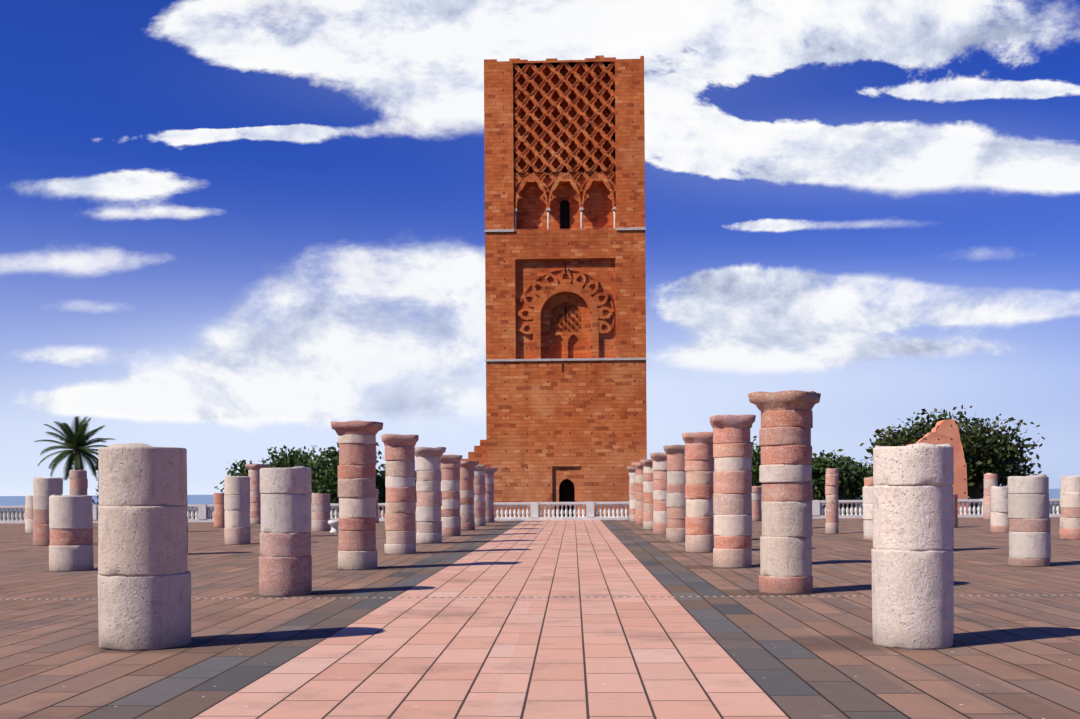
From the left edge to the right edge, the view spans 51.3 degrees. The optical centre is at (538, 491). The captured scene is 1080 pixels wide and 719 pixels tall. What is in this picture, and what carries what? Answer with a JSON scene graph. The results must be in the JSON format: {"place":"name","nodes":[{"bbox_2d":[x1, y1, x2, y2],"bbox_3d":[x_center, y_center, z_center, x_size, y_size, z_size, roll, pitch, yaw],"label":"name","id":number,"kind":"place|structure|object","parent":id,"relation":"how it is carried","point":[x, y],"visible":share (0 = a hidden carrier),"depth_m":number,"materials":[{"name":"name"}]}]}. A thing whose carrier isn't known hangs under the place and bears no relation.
{"place":"outdoors","nodes":[
{"label":"outdoors","id":0,"kind":"place"},
{"bbox_2d":[0,489,1060,519],"bbox_3d":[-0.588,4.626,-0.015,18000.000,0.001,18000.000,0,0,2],"label":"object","id":1,"kind":"object","parent":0,"point":[193,499],"depth_m":646.16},
{"bbox_2d":[34,416,115,480],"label":"tall palm","id":2,"kind":"object","parent":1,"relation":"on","point":[76,438],"visible":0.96,"depth_m":80.54,"materials":[{"name":"green plant"}]},
{"bbox_2d":[92,461,98,504],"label":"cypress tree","id":3,"kind":"object","parent":1,"relation":"on","point":[97,490],"visible":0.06,"depth_m":84.60,"materials":[{"name":"green plant"}]},
{"bbox_2d":[214,460,273,492],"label":"tree","id":4,"kind":"object","parent":1,"relation":"on","point":[243,470],"visible":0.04,"depth_m":92.35,"materials":[{"name":"green plant"}]},
{"bbox_2d":[245,445,335,497],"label":"tree","id":5,"kind":"object","parent":1,"relation":"on","point":[290,460],"visible":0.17,"depth_m":91.94,"materials":[{"name":"green plant"}]},
{"bbox_2d":[296,442,385,517],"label":"tree","id":6,"kind":"object","parent":1,"relation":"on","point":[327,472],"visible":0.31,"depth_m":89.51,"materials":[{"name":"green plant"}]},
{"bbox_2d":[376,466,415,514],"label":"tree","id":7,"kind":"object","parent":1,"relation":"on","point":[381,498],"visible":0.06,"depth_m":91.98,"materials":[{"name":"green plant"}]},
{"bbox_2d":[415,471,416,502],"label":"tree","id":8,"kind":"object","parent":1,"relation":"on","point":[415,483],"visible":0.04,"depth_m":90.61,"materials":[{"name":"green plant"}]},
{"bbox_2d":[379,440,486,517],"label":"ruin wall","id":9,"kind":"structure","parent":1,"relation":"on","point":[479,453],"depth_m":113.20,"materials":[{"name":"stone"}]},
{"bbox_2d":[484,55,646,516],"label":"tower","id":10,"kind":"structure","parent":1,"relation":"on","point":[557,132],"depth_m":112.49,"materials":[{"name":"brick"}]},
{"bbox_2d":[484,207,646,361],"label":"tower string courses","id":11,"kind":"object","parent":10,"relation":"attached to","point":[581,226],"visible":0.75,"depth_m":112.33,"materials":[{"name":"stone"}]},
{"bbox_2d":[559,200,574,516],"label":"tower openings","id":12,"kind":"object","parent":10,"relation":"part of","point":[566,490],"visible":0.71,"depth_m":113.62,"materials":[{"name":"black"}]},
{"bbox_2d":[750,436,761,496],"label":"tree","id":13,"kind":"object","parent":1,"relation":"on","point":[755,457],"visible":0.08,"depth_m":87.91,"materials":[{"name":"green plant"}]},
{"bbox_2d":[812,457,824,507],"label":"tree","id":14,"kind":"object","parent":1,"relation":"on","point":[816,478],"depth_m":88.40,"materials":[{"name":"green plant"}]},
{"bbox_2d":[811,449,870,508],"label":"tree","id":15,"kind":"object","parent":1,"relation":"on","point":[848,476],"visible":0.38,"depth_m":88.04,"materials":[{"name":"green plant"}]},
{"bbox_2d":[840,456,872,514],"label":"tree","id":16,"kind":"object","parent":1,"relation":"on","point":[866,469],"visible":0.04,"depth_m":94.11,"materials":[{"name":"green plant"}]},
{"bbox_2d":[859,404,1000,504],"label":"tree","id":17,"kind":"object","parent":1,"relation":"on","point":[899,437],"visible":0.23,"depth_m":89.28,"materials":[{"name":"green plant"}]},
{"bbox_2d":[947,414,1044,513],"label":"tree","id":18,"kind":"object","parent":1,"relation":"on","point":[1003,464],"visible":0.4,"depth_m":90.83,"materials":[{"name":"green plant"}]},
{"bbox_2d":[0,517,1079,718],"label":"plaza pavement","id":19,"kind":"structure","parent":0,"point":[572,619],"depth_m":12.43,"materials":[{"name":"pink tile"}]},
{"bbox_2d":[25,495,32,532],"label":"column","id":20,"kind":"structure","parent":19,"relation":"on","point":[28,513],"depth_m":48.26,"materials":[{"name":"stone"}]},
{"bbox_2d":[33,477,62,545],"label":"column","id":21,"kind":"structure","parent":19,"relation":"on","point":[44,489],"depth_m":36.06,"materials":[{"name":"stone"}]},
{"bbox_2d":[49,495,93,571],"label":"column","id":22,"kind":"structure","parent":19,"relation":"on","point":[71,532],"depth_m":23.92,"materials":[{"name":"stone"}]},
{"bbox_2d":[69,470,87,495],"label":"column","id":23,"kind":"structure","parent":19,"relation":"on","point":[78,482],"depth_m":54.34,"materials":[{"name":"stone"}]},
{"bbox_2d":[98,443,190,650],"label":"column","id":24,"kind":"structure","parent":19,"relation":"on","point":[144,588],"depth_m":11.71,"materials":[{"name":"stone"}]},
{"bbox_2d":[214,493,224,527],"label":"column","id":25,"kind":"structure","parent":19,"relation":"on","point":[219,516],"depth_m":54.15,"materials":[{"name":"stone"}]},
{"bbox_2d":[224,476,250,544],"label":"column","id":26,"kind":"structure","parent":19,"relation":"on","point":[237,529],"depth_m":35.93,"materials":[{"name":"stone"}]},
{"bbox_2d":[245,464,266,523],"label":"column","id":27,"kind":"structure","parent":19,"relation":"on","point":[255,494],"depth_m":60.09,"materials":[{"name":"stone"}]},
{"bbox_2d":[259,466,311,596],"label":"column","id":28,"kind":"structure","parent":19,"relation":"on","point":[285,563],"depth_m":17.75,"materials":[{"name":"stone"}]},
{"bbox_2d":[311,493,330,530],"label":"column","id":29,"kind":"structure","parent":19,"relation":"on","point":[320,512],"depth_m":47.93,"materials":[{"name":"stone"}]},
{"bbox_2d":[328,520,338,531],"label":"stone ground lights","id":30,"kind":"object","parent":19,"relation":"on","point":[334,523],"visible":0.46,"depth_m":46.59,"materials":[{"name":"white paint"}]},
{"bbox_2d":[330,420,382,569],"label":"column","id":31,"kind":"structure","parent":19,"relation":"on","point":[357,550],"depth_m":23.75,"materials":[{"name":"stone"}]},
{"bbox_2d":[375,489,378,522],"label":"column","id":32,"kind":"structure","parent":19,"relation":"on","point":[377,511],"depth_m":60.11,"materials":[{"name":"stone"}]},
{"bbox_2d":[381,434,418,553],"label":"column","id":33,"kind":"structure","parent":19,"relation":"on","point":[400,516],"depth_m":29.75,"materials":[{"name":"stone"}]},
{"bbox_2d":[415,447,445,543],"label":"column","id":34,"kind":"structure","parent":19,"relation":"on","point":[429,496],"depth_m":35.75,"materials":[{"name":"stone"}]},
{"bbox_2d":[440,455,462,535],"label":"column","id":35,"kind":"structure","parent":19,"relation":"on","point":[450,491],"depth_m":41.73,"materials":[{"name":"stone"}]},
{"bbox_2d":[460,461,478,530],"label":"column","id":36,"kind":"structure","parent":19,"relation":"on","point":[467,514],"depth_m":47.72,"materials":[{"name":"stone"}]},
{"bbox_2d":[474,464,485,525],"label":"column","id":37,"kind":"structure","parent":19,"relation":"on","point":[479,494],"depth_m":53.71,"materials":[{"name":"stone"}]},
{"bbox_2d":[485,468,497,522],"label":"column","id":38,"kind":"structure","parent":19,"relation":"on","point":[489,495],"depth_m":59.73,"materials":[{"name":"stone"}]},
{"bbox_2d":[0,499,1060,522],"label":"balustrade","id":39,"kind":"object","parent":19,"relation":"on","point":[202,514],"visible":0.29,"depth_m":64.40,"materials":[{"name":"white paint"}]},
{"bbox_2d":[627,466,635,521],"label":"column","id":40,"kind":"structure","parent":19,"relation":"on","point":[632,501],"depth_m":59.52,"materials":[{"name":"stone"}]},
{"bbox_2d":[631,462,642,524],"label":"column","id":41,"kind":"structure","parent":19,"relation":"on","point":[638,466],"depth_m":53.52,"materials":[{"name":"stone"}]},
{"bbox_2d":[640,459,653,528],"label":"column","id":42,"kind":"structure","parent":19,"relation":"on","point":[648,479],"depth_m":47.50,"materials":[{"name":"stone"}]},
{"bbox_2d":[650,452,666,534],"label":"column","id":43,"kind":"structure","parent":19,"relation":"on","point":[659,460],"depth_m":41.48,"materials":[{"name":"stone"}]},
{"bbox_2d":[663,445,685,541],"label":"column","id":44,"kind":"structure","parent":19,"relation":"on","point":[676,499],"depth_m":35.47,"materials":[{"name":"stone"}]},
{"bbox_2d":[682,432,713,552],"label":"column","id":45,"kind":"structure","parent":19,"relation":"on","point":[699,493],"depth_m":29.49,"materials":[{"name":"stone"}]},
{"bbox_2d":[709,414,755,567],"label":"column","id":46,"kind":"structure","parent":19,"relation":"on","point":[732,481],"depth_m":23.50,"materials":[{"name":"stone"}]},
{"bbox_2d":[751,486,761,520],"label":"column","id":47,"kind":"structure","parent":19,"relation":"on","point":[756,503],"depth_m":59.27,"materials":[{"name":"stone"}]},
{"bbox_2d":[748,390,820,594],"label":"column","id":48,"kind":"structure","parent":19,"relation":"on","point":[785,474],"depth_m":17.50,"materials":[{"name":"stone"}]},
{"bbox_2d":[825,468,838,533],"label":"column","id":49,"kind":"structure","parent":19,"relation":"on","point":[831,496],"depth_m":41.45,"materials":[{"name":"stone"}]},
{"bbox_2d":[863,486,873,540],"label":"column","id":50,"kind":"structure","parent":19,"relation":"on","point":[868,511],"depth_m":35.44,"materials":[{"name":"stone"}]},
{"bbox_2d":[871,443,953,649],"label":"column","id":51,"kind":"structure","parent":19,"relation":"on","point":[912,553],"depth_m":11.41,"materials":[{"name":"stone"}]},
{"bbox_2d":[953,493,957,527],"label":"column","id":52,"kind":"structure","parent":19,"relation":"on","point":[955,513],"depth_m":47.11,"materials":[{"name":"stone"}]},
{"bbox_2d":[983,473,997,519],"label":"column","id":53,"kind":"structure","parent":19,"relation":"on","point":[990,479],"depth_m":59.02,"materials":[{"name":"stone"}]},
{"bbox_2d":[990,486,1009,532],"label":"column","id":54,"kind":"structure","parent":19,"relation":"on","point":[999,520],"depth_m":41.16,"materials":[{"name":"stone"}]},
{"bbox_2d":[1008,474,1050,566],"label":"column","id":55,"kind":"structure","parent":19,"relation":"on","point":[1029,525],"depth_m":23.32,"materials":[{"name":"stone"}]},
{"bbox_2d":[1059,475,1079,539],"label":"column","id":56,"kind":"structure","parent":19,"relation":"on","point":[1069,528],"depth_m":35.16,"materials":[{"name":"stone"}]},
{"bbox_2d":[0,0,1079,495],"label":"sky","id":57,"kind":"structure","parent":0,"point":[231,231],"materials":[{"name":"blue"}]},
{"bbox_2d":[864,477,873,486],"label":"column","id":58,"kind":"structure","parent":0,"point":[868,481],"depth_m":59.14,"materials":[{"name":"stone"}]},
{"bbox_2d":[906,419,967,513],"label":"ruin wall","id":59,"kind":"structure","parent":0,"point":[944,431],"depth_m":75.15,"materials":[{"name":"stone"}]},
{"bbox_2d":[952,486,953,549],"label":"column","id":60,"kind":"structure","parent":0,"point":[952,510],"depth_m":29.44,"materials":[{"name":"stone"}]}
]}

